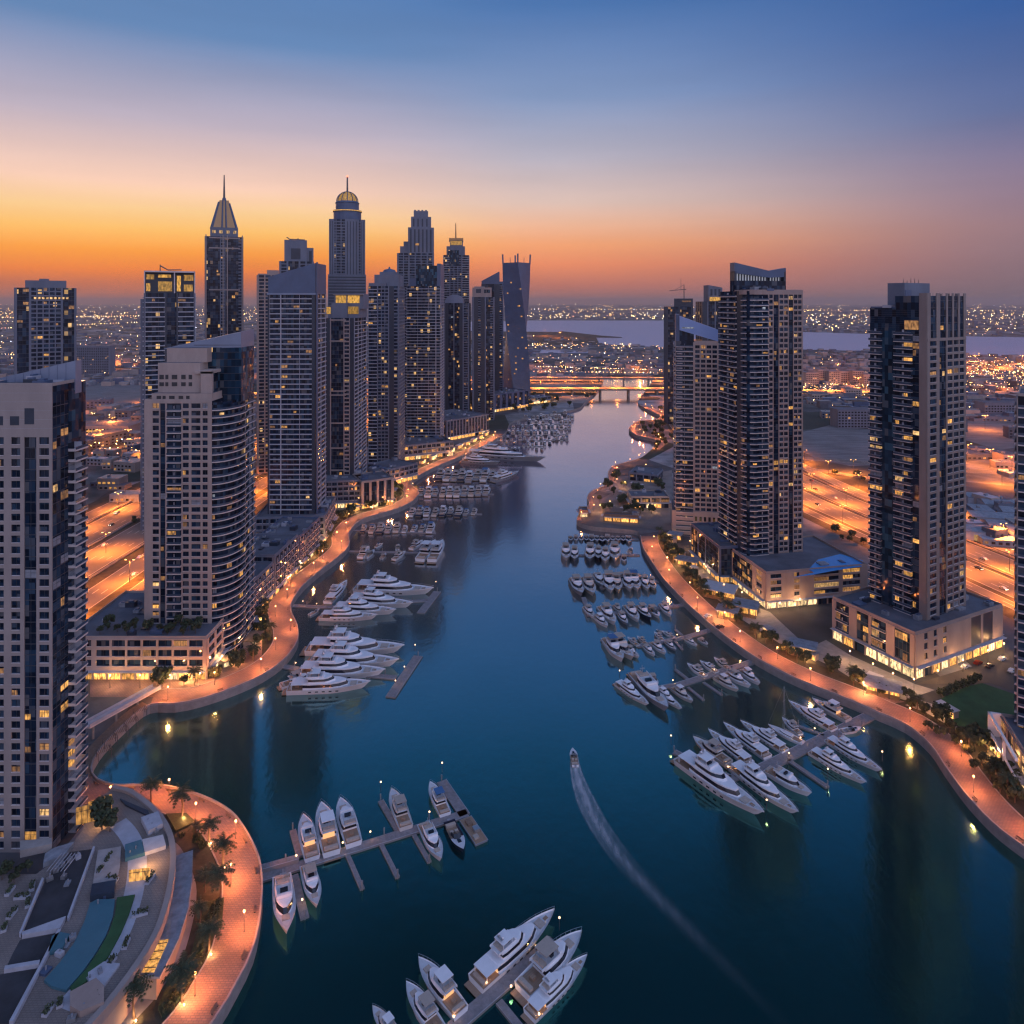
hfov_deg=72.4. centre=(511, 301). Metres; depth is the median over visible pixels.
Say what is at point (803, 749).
pontoon
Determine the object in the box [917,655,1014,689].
plaza
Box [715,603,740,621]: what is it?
kiosk
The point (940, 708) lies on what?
street tree
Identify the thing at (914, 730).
quay parapet
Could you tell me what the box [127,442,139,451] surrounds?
building
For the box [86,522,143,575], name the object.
road markings
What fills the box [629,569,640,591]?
motor cruiser
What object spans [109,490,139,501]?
building
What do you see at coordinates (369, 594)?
motor yacht
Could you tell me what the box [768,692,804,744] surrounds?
sailing yacht
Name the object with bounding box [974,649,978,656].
shop window
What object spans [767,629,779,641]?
street tree
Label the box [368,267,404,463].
skyscraper
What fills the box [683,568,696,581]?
street tree
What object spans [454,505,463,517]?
motor cruiser
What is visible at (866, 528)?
road markings
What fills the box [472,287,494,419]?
skyscraper
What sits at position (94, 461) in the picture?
building
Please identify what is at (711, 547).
podium building
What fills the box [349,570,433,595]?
motor yacht
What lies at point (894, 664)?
shop window
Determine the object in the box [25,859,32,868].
street tree
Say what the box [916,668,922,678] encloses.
shop window
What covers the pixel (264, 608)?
street tree
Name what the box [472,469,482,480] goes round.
motor cruiser
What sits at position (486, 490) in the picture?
motor cruiser
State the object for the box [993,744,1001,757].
stall
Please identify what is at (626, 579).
motor cruiser
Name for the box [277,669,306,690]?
motor cruiser
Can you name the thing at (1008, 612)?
verge
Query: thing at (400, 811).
motor cruiser
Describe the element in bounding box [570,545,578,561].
motor cruiser
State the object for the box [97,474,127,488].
building
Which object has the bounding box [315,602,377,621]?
motor yacht
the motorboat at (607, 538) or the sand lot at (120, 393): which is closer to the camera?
the motorboat at (607, 538)
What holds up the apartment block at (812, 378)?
on the ground at (808, 622)
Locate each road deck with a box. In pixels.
[254,388,867,395]
[530,377,612,378]
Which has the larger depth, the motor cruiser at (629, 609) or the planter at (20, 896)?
the motor cruiser at (629, 609)
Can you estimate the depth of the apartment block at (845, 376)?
1308.33 m
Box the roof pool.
[795,554,862,576]
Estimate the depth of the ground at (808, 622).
612.26 m
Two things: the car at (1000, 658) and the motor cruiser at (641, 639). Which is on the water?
the motor cruiser at (641, 639)
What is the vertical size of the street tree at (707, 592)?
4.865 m
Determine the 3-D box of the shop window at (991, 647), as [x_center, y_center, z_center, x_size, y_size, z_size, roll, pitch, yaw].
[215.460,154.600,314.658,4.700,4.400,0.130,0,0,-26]
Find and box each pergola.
[95,744,111,761]
[102,733,117,749]
[113,725,128,740]
[123,715,138,729]
[132,705,147,715]
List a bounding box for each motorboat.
[308,608,319,615]
[364,549,374,558]
[379,553,385,559]
[443,818,464,850]
[570,747,578,767]
[589,534,594,541]
[599,535,604,542]
[605,534,609,542]
[621,553,626,562]
[625,535,631,542]
[627,547,632,553]
[646,604,659,617]
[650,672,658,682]
[697,637,707,644]
[838,726,860,734]
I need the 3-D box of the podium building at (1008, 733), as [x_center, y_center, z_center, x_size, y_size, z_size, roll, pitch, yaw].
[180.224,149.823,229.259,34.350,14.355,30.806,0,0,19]
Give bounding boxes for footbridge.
[86,684,160,739]
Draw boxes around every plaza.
[90,640,261,696]
[600,470,671,529]
[697,564,796,643]
[817,640,933,699]
[851,691,903,704]
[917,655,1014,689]
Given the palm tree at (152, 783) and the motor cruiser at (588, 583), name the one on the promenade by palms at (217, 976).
the palm tree at (152, 783)
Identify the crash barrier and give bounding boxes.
[86,444,256,523]
[86,458,256,546]
[88,472,262,579]
[803,472,1014,557]
[803,488,1013,578]
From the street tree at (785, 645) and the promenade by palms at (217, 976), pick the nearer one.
the promenade by palms at (217, 976)
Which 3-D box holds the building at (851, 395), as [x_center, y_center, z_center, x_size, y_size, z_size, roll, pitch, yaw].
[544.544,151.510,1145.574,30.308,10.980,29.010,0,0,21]
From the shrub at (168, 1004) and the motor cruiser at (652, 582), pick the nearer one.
the shrub at (168, 1004)
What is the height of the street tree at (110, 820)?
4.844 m
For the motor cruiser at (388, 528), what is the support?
on the water
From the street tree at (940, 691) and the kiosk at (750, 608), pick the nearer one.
the street tree at (940, 691)
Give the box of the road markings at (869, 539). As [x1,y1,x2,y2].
[669,424,1011,608]
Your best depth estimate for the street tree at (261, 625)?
328.47 m
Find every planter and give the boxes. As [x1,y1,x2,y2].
[0,921,7,933]
[4,883,15,896]
[6,905,17,919]
[13,891,30,900]
[24,896,30,908]
[29,879,34,892]
[41,1001,54,1017]
[56,995,63,1009]
[95,863,104,873]
[103,850,112,862]
[105,872,118,880]
[107,953,117,962]
[121,934,130,950]
[132,905,148,918]
[144,869,155,884]
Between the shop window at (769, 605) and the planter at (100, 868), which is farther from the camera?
the shop window at (769, 605)
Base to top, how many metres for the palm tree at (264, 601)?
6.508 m
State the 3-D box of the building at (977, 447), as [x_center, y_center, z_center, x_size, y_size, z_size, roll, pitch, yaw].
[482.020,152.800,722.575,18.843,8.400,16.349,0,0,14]
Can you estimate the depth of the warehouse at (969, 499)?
542.18 m
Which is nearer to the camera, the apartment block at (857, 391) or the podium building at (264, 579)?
the podium building at (264, 579)
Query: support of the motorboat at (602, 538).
on the water
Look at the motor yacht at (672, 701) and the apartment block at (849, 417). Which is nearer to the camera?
the motor yacht at (672, 701)
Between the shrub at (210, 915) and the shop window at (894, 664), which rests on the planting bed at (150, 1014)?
the shrub at (210, 915)
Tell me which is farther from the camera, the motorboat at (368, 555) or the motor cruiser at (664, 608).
the motorboat at (368, 555)
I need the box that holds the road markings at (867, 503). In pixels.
[803,480,1013,574]
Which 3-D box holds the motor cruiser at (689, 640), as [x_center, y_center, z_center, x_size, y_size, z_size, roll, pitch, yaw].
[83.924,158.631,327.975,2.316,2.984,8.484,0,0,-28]
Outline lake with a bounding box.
[471,321,1023,355]
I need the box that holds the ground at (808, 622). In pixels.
[0,304,1023,1023]
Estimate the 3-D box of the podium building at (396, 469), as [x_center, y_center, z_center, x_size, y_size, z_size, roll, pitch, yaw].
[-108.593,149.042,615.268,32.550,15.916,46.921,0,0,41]
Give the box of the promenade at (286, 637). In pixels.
[151,434,502,702]
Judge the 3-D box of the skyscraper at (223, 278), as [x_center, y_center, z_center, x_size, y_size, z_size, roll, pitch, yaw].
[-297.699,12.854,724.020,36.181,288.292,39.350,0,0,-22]
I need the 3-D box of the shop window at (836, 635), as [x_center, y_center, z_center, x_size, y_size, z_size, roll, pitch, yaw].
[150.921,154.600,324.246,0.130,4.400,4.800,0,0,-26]
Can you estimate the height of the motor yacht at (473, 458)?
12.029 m
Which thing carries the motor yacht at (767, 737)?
on the water
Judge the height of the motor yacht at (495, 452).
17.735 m
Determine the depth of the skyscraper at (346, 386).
555.00 m
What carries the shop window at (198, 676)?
in the podium building at (120, 654)
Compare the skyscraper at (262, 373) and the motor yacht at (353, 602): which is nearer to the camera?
the motor yacht at (353, 602)
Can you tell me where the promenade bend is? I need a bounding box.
[629,406,663,449]
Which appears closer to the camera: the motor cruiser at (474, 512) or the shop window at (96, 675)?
the shop window at (96, 675)
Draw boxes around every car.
[715,624,724,628]
[960,663,969,669]
[973,659,982,665]
[985,662,994,668]
[997,656,1006,661]
[1007,667,1013,673]
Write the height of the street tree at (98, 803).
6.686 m
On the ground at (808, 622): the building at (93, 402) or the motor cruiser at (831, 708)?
the building at (93, 402)
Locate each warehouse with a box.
[966,492,987,503]
[966,510,1013,519]
[966,524,986,540]
[977,498,1014,508]
[980,519,1009,527]
[994,505,1014,512]
[1004,524,1014,537]
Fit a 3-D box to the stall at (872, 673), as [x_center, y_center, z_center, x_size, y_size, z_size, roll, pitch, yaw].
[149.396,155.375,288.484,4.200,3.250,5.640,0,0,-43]
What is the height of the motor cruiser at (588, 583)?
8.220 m
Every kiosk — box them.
[219,649,247,667]
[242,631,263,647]
[429,454,437,459]
[455,443,462,448]
[463,440,469,445]
[666,530,683,541]
[674,554,699,568]
[702,580,738,600]
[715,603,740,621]
[732,597,759,618]
[789,636,817,659]
[864,673,902,700]
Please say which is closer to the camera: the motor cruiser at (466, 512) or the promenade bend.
the motor cruiser at (466, 512)
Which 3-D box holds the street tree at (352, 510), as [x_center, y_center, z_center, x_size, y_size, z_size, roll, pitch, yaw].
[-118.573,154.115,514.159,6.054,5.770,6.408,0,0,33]
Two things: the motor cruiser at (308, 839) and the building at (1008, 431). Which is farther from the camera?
the building at (1008, 431)
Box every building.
[0,784,192,1023]
[86,397,113,408]
[86,428,128,444]
[86,437,109,449]
[86,456,107,465]
[86,591,231,679]
[90,479,96,486]
[92,448,105,456]
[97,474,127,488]
[98,482,131,489]
[99,447,120,455]
[102,456,119,468]
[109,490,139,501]
[113,458,139,472]
[115,407,139,418]
[115,417,130,419]
[118,456,137,459]
[122,450,139,457]
[124,437,139,447]
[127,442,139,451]
[129,430,139,437]
[131,413,139,419]
[254,497,338,540]
[254,533,299,595]
[254,561,276,612]
[262,516,321,569]
[326,465,362,507]
[352,470,395,508]
[367,457,418,482]
[405,435,454,459]
[444,409,489,439]
[471,387,527,411]
[528,394,550,403]
[576,506,590,516]
[601,511,640,522]
[626,489,670,507]
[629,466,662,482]
[688,522,737,582]
[731,535,866,608]
[806,399,815,403]
[820,410,829,418]
[827,391,843,397]
[830,586,1006,679]
[834,391,855,397]
[966,445,992,450]
[966,449,991,459]
[966,504,995,511]
[966,519,983,523]
[972,492,999,503]
[974,412,1013,421]
[978,535,1014,546]
[982,525,1007,537]
[988,711,1023,787]
[989,459,1014,468]
[992,451,1014,461]
[994,500,1013,506]
[997,397,1015,399]
[997,469,1014,477]
[997,495,1013,499]
[999,464,1014,468]
[1003,425,1014,438]
[1005,518,1014,524]
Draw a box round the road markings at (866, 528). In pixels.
[803,492,1013,597]
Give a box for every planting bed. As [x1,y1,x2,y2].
[132,814,219,1023]
[256,433,493,654]
[657,536,1023,816]
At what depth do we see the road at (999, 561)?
529.24 m
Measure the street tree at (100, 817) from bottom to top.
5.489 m
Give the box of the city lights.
[1,303,1022,453]
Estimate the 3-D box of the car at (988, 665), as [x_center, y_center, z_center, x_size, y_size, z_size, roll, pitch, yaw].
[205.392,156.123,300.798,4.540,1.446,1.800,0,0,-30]
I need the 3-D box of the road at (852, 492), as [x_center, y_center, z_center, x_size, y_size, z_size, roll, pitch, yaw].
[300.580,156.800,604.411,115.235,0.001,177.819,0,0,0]
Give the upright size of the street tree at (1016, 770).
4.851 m
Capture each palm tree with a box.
[123,969,153,1019]
[138,773,164,802]
[161,950,200,1002]
[168,780,194,815]
[186,664,202,685]
[188,818,203,832]
[189,895,208,921]
[194,864,213,892]
[195,815,221,841]
[195,915,224,952]
[201,860,235,898]
[209,831,236,864]
[245,640,260,660]
[260,597,271,603]
[265,621,275,632]
[314,546,322,556]
[658,538,668,548]
[667,549,676,563]
[680,565,691,578]
[697,582,709,596]
[720,598,734,607]
[749,621,763,638]
[790,647,802,662]
[845,664,859,685]
[908,691,924,711]
[959,729,980,743]
[995,769,1019,798]
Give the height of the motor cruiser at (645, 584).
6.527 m
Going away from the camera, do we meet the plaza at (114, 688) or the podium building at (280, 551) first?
the plaza at (114, 688)
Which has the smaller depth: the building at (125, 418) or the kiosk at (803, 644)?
the kiosk at (803, 644)
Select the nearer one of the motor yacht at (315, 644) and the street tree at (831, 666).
the street tree at (831, 666)
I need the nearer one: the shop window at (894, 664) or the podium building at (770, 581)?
the shop window at (894, 664)
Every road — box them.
[86,388,367,609]
[86,437,256,520]
[86,445,256,545]
[86,461,259,577]
[128,383,367,590]
[670,424,1014,609]
[803,457,997,473]
[803,464,1014,555]
[803,467,869,499]
[803,474,1014,575]
[803,491,1014,597]
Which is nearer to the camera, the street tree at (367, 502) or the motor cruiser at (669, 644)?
the motor cruiser at (669, 644)
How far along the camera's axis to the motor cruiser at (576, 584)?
388.36 m
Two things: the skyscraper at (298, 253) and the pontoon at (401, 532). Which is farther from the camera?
the skyscraper at (298, 253)
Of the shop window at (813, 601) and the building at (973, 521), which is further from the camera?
the building at (973, 521)
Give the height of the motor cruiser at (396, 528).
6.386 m
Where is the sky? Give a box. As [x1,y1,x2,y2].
[0,0,1023,303]
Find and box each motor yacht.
[282,667,369,694]
[296,650,385,678]
[299,625,403,655]
[307,639,398,666]
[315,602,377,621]
[323,580,346,605]
[331,594,395,614]
[346,585,412,607]
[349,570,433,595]
[459,451,499,464]
[464,442,545,461]
[464,906,554,997]
[489,468,518,482]
[520,952,586,1023]
[612,677,648,704]
[659,685,681,708]
[670,748,763,813]
[708,727,754,763]
[723,721,771,760]
[724,759,798,812]
[740,719,788,753]
[788,700,837,731]
[806,746,866,782]
[824,734,881,770]
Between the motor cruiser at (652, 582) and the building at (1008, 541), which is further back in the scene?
the building at (1008, 541)
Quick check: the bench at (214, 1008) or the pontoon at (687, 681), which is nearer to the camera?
the bench at (214, 1008)
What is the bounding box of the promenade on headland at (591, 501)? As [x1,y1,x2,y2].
[577,459,640,520]
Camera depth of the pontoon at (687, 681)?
295.83 m
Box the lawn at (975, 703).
[939,683,1014,728]
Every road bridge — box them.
[254,387,869,396]
[367,376,663,383]
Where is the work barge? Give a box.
[459,815,487,846]
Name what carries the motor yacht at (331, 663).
on the water
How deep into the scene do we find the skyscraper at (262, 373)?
641.56 m
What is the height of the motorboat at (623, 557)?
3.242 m
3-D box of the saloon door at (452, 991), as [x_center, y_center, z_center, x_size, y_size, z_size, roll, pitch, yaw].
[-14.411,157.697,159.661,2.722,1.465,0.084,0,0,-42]
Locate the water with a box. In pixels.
[93,379,1023,1023]
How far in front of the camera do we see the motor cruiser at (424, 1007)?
155.91 m
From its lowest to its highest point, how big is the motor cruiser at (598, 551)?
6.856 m
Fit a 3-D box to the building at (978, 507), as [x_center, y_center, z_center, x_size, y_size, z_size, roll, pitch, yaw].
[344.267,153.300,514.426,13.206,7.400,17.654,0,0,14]
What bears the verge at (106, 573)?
on the ground at (808, 622)
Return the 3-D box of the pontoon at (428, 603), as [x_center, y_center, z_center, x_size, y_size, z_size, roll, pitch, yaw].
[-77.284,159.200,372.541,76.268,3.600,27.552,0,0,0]
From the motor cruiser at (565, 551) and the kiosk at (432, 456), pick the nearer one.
the motor cruiser at (565, 551)
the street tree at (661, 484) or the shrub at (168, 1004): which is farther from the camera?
the street tree at (661, 484)
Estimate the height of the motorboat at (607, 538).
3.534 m
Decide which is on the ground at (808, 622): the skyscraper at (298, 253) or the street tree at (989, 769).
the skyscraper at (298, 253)
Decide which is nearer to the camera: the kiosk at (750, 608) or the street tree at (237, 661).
the street tree at (237, 661)
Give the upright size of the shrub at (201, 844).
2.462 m
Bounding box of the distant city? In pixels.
[0,305,1023,420]
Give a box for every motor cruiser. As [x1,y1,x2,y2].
[272,872,295,933]
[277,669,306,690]
[298,812,319,862]
[300,861,321,906]
[315,798,340,863]
[336,794,361,849]
[356,545,369,559]
[360,524,366,532]
[368,524,375,533]
[372,1003,395,1023]
[376,522,384,533]
[384,523,391,533]
[389,785,412,831]
[391,550,405,561]
[392,522,400,533]
[402,525,407,533]
[406,979,444,1023]
[407,507,415,517]
[408,539,422,550]
[410,524,417,531]
[414,538,434,563]
[415,505,423,516]
[417,817,442,860]
[418,487,424,496]
[418,523,425,531]
[418,953,467,1021]
[423,506,430,516]
[424,486,432,498]
[425,521,434,533]
[426,539,444,563]
[429,779,450,817]
[431,507,439,517]
[432,487,438,496]
[435,468,445,480]
[438,505,447,516]
[439,487,446,497]
[442,468,452,481]
[446,486,453,497]
[447,506,453,515]
[450,470,459,481]
[453,486,460,497]
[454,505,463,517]
[457,468,466,481]
[460,485,468,496]
[463,508,468,516]
[464,470,473,483]
[467,486,474,496]
[471,508,476,515]
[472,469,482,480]
[475,485,482,496]
[479,467,490,482]
[482,485,490,496]
[487,470,497,480]
[510,926,581,1006]
[561,542,570,560]
[568,574,583,595]
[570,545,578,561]
[581,573,595,595]
[582,604,594,617]
[584,542,595,561]
[592,568,603,586]
[593,612,607,627]
[594,544,601,560]
[596,600,615,624]
[600,633,623,661]
[601,546,609,563]
[602,570,614,592]
[609,541,620,561]
[612,572,622,592]
[612,603,621,611]
[614,630,633,659]
[616,610,627,624]
[621,570,632,591]
[622,601,639,621]
[626,668,667,710]
[627,636,639,647]
[628,644,638,657]
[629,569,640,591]
[635,602,650,619]
[637,635,647,644]
[640,573,650,590]
[641,642,654,656]
[648,575,656,589]
[649,639,665,654]
[654,632,664,640]
[658,599,671,616]
[662,630,675,637]
[663,639,675,650]
[669,684,692,702]
[684,637,696,645]
[687,663,707,676]
[693,734,732,768]
[700,660,718,672]
[711,673,738,691]
[714,656,730,669]
[724,668,750,687]
[738,667,759,684]
[763,762,811,795]
[782,716,804,737]
[812,698,851,722]
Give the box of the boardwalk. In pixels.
[86,702,147,776]
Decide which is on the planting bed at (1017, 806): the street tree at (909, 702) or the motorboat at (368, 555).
the street tree at (909, 702)
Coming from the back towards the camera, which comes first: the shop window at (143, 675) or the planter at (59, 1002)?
the shop window at (143, 675)
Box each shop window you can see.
[76,804,94,824]
[86,673,91,678]
[94,673,105,678]
[108,673,119,678]
[122,673,133,678]
[129,867,149,881]
[136,673,147,678]
[167,673,176,678]
[179,673,190,678]
[193,672,204,678]
[721,577,728,582]
[750,609,756,615]
[767,602,775,608]
[778,602,785,607]
[788,601,795,606]
[798,600,806,605]
[808,599,816,604]
[833,630,841,641]
[844,636,852,647]
[866,647,875,658]
[878,653,887,665]
[890,658,900,671]
[903,665,912,677]
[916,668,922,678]
[933,663,939,671]
[942,660,947,668]
[950,657,955,665]
[958,654,963,662]
[966,651,971,659]
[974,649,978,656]
[981,646,986,654]
[989,643,993,651]
[996,640,1001,648]
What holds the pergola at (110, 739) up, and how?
on the boardwalk
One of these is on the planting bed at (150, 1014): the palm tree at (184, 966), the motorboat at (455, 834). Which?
the palm tree at (184, 966)
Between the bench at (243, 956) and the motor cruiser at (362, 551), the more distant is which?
the motor cruiser at (362, 551)
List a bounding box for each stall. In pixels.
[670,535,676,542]
[762,624,775,630]
[804,650,819,660]
[866,671,883,676]
[936,700,959,718]
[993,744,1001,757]
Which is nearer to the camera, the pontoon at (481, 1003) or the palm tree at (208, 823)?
the pontoon at (481, 1003)
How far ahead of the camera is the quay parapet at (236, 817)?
198.32 m
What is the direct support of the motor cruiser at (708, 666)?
on the water
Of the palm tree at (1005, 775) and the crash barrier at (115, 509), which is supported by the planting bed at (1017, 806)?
the palm tree at (1005, 775)
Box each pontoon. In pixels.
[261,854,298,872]
[263,774,469,920]
[282,651,422,698]
[292,587,440,613]
[349,548,418,553]
[353,528,435,533]
[405,510,481,514]
[446,936,553,1023]
[572,536,638,540]
[578,553,639,556]
[581,597,683,617]
[599,580,658,589]
[637,625,710,649]
[659,660,754,700]
[672,713,874,788]
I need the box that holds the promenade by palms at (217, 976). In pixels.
[82,776,260,1023]
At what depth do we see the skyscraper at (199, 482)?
305.31 m
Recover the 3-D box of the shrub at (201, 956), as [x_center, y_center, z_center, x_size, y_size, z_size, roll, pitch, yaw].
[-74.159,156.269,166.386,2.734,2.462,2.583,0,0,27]
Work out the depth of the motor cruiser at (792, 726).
260.81 m
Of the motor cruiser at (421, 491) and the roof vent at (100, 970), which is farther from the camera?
the motor cruiser at (421, 491)
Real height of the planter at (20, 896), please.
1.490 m
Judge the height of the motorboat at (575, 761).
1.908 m
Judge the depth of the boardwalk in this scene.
253.94 m
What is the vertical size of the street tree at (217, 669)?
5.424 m
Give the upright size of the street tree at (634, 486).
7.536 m
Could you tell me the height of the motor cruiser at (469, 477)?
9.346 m
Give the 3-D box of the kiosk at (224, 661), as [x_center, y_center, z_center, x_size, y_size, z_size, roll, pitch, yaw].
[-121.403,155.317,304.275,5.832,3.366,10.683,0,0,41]
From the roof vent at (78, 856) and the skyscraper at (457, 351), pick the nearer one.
the roof vent at (78, 856)
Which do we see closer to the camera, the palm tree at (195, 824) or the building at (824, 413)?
the palm tree at (195, 824)
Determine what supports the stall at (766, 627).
on the ground at (808, 622)
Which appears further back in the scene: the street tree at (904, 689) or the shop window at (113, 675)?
the shop window at (113, 675)
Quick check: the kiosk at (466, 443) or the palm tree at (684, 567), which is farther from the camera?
the kiosk at (466, 443)
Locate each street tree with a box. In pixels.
[0,858,14,870]
[0,867,7,875]
[8,871,19,883]
[14,863,25,871]
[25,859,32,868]
[89,795,113,817]
[93,807,113,829]
[96,625,104,630]
[99,806,118,826]
[102,614,114,622]
[103,622,110,629]
[103,814,117,831]
[113,624,120,630]
[122,622,130,634]
[130,617,138,627]
[142,618,153,629]
[150,671,164,685]
[152,665,172,681]
[156,623,162,629]
[163,624,170,632]
[174,614,182,625]
[178,625,185,635]
[179,618,190,630]
[179,675,188,681]
[190,621,201,633]
[194,616,202,622]
[207,664,222,676]
[226,648,245,661]
[229,651,245,667]
[248,647,258,656]
[252,622,259,630]
[253,633,261,643]
[254,607,259,615]
[257,619,269,632]
[258,603,268,614]
[259,614,268,621]
[261,632,271,643]
[319,540,328,549]
[338,509,347,519]
[346,503,355,509]
[348,508,354,514]
[364,500,370,507]
[600,503,607,511]
[606,480,613,486]
[610,472,617,480]
[612,469,620,475]
[617,493,626,502]
[623,504,630,510]
[631,482,639,489]
[636,504,643,512]
[648,505,655,513]
[653,477,662,483]
[656,481,665,489]
[658,533,667,540]
[663,542,673,552]
[676,547,684,554]
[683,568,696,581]
[692,575,707,588]
[703,589,711,596]
[716,591,724,601]
[731,601,742,612]
[733,613,742,620]
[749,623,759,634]
[760,629,771,638]
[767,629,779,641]
[779,640,793,654]
[798,650,811,661]
[823,653,841,671]
[826,662,835,673]
[831,523,839,530]
[848,530,856,535]
[849,665,866,683]
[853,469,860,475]
[860,537,866,544]
[901,686,914,695]
[906,698,916,706]
[918,700,930,713]
[922,720,932,728]
[930,701,953,720]
[931,710,943,718]
[933,724,947,734]
[936,687,945,695]
[942,685,953,693]
[943,717,956,728]
[947,683,958,691]
[951,734,958,743]
[954,680,964,688]
[954,726,966,735]
[961,678,971,686]
[962,742,974,752]
[965,722,993,746]
[967,675,977,683]
[969,758,979,767]
[972,672,982,680]
[977,750,987,760]
[981,736,994,751]
[982,762,996,779]
[987,754,1001,767]
[992,778,1005,794]
[996,757,1014,773]
[996,760,1012,773]
[1004,783,1023,802]
[1011,768,1021,780]
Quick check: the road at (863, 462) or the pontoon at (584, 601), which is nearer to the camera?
the pontoon at (584, 601)
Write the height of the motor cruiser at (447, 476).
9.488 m
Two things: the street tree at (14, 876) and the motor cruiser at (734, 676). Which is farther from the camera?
the motor cruiser at (734, 676)
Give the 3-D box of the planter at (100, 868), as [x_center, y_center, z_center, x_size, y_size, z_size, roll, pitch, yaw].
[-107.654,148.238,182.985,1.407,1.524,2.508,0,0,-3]
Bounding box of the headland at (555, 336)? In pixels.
[471,331,621,344]
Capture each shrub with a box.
[161,997,174,1013]
[169,987,183,1002]
[192,831,202,842]
[194,952,206,964]
[198,839,207,848]
[206,909,216,919]
[210,901,221,912]
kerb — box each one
[82,805,222,1023]
[160,434,494,689]
[657,537,1023,818]
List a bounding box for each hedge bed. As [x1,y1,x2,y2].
[158,953,195,1018]
[166,813,194,831]
[191,897,223,954]
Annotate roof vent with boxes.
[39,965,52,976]
[46,873,53,882]
[53,865,58,873]
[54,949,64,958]
[57,860,64,867]
[60,871,66,879]
[63,879,70,886]
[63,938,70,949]
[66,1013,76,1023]
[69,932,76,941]
[75,851,80,860]
[97,966,102,974]
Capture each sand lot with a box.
[86,373,139,403]
[803,425,869,465]
[966,391,1014,449]
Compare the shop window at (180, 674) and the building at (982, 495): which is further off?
the building at (982, 495)
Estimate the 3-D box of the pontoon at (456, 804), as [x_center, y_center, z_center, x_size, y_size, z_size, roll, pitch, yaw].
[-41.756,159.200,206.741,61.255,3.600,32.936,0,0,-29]
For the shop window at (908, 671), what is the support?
in the podium building at (916, 646)
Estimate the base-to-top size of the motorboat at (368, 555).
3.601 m
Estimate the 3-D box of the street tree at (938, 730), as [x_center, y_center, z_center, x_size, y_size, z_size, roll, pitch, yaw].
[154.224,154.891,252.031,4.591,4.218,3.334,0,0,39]
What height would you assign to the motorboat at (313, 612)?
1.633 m
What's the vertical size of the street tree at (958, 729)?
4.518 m
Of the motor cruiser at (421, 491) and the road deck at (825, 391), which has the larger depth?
the road deck at (825, 391)
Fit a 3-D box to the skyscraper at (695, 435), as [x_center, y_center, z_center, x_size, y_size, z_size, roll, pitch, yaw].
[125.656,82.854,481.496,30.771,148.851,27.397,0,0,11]
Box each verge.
[86,408,367,619]
[662,406,1014,619]
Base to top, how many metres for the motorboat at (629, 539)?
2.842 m
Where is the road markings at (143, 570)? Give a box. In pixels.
[89,396,367,607]
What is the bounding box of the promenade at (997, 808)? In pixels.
[641,536,1023,843]
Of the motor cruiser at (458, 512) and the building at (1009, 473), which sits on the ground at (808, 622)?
the building at (1009, 473)
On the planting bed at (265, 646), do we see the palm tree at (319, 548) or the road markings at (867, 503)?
the palm tree at (319, 548)
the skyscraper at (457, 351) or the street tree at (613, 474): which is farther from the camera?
the skyscraper at (457, 351)
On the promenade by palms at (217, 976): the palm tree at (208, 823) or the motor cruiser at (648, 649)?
the palm tree at (208, 823)
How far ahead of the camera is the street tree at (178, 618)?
301.55 m
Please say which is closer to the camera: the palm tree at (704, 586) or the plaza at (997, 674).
the plaza at (997, 674)
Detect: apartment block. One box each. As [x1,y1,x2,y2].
[77,345,115,374]
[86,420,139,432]
[803,372,818,386]
[808,393,828,399]
[814,369,828,379]
[825,371,840,385]
[830,407,869,427]
[837,370,848,384]
[841,387,861,395]
[849,370,863,382]
[860,374,869,387]
[974,400,1014,412]
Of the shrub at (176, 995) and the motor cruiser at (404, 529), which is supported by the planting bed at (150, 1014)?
the shrub at (176, 995)
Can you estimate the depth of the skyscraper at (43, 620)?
200.00 m
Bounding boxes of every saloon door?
[305,840,314,846]
[323,831,334,838]
[444,989,453,999]
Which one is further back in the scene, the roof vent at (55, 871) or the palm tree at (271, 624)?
the palm tree at (271, 624)
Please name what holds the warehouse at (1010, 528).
on the ground at (808, 622)
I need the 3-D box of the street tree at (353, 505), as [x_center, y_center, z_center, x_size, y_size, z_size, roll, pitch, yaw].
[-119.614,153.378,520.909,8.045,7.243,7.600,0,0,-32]
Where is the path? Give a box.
[906,700,955,728]
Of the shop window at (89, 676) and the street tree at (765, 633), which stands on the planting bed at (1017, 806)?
the street tree at (765, 633)
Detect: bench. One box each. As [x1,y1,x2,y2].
[210,1001,218,1014]
[241,949,246,959]
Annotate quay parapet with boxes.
[90,704,149,774]
[92,773,262,1023]
[150,433,504,705]
[577,458,637,520]
[629,406,659,448]
[640,535,1023,847]
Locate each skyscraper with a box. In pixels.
[0,360,87,851]
[14,279,76,374]
[140,265,195,530]
[144,329,255,654]
[205,175,242,338]
[257,270,278,473]
[267,262,325,513]
[279,237,313,273]
[326,294,368,474]
[328,175,365,306]
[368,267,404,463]
[397,210,433,430]
[406,264,443,436]
[443,223,469,302]
[444,295,470,410]
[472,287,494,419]
[481,272,503,390]
[502,254,530,394]
[664,298,692,423]
[671,314,719,535]
[696,285,721,457]
[718,262,802,555]
[868,278,965,620]
[1014,386,1023,727]

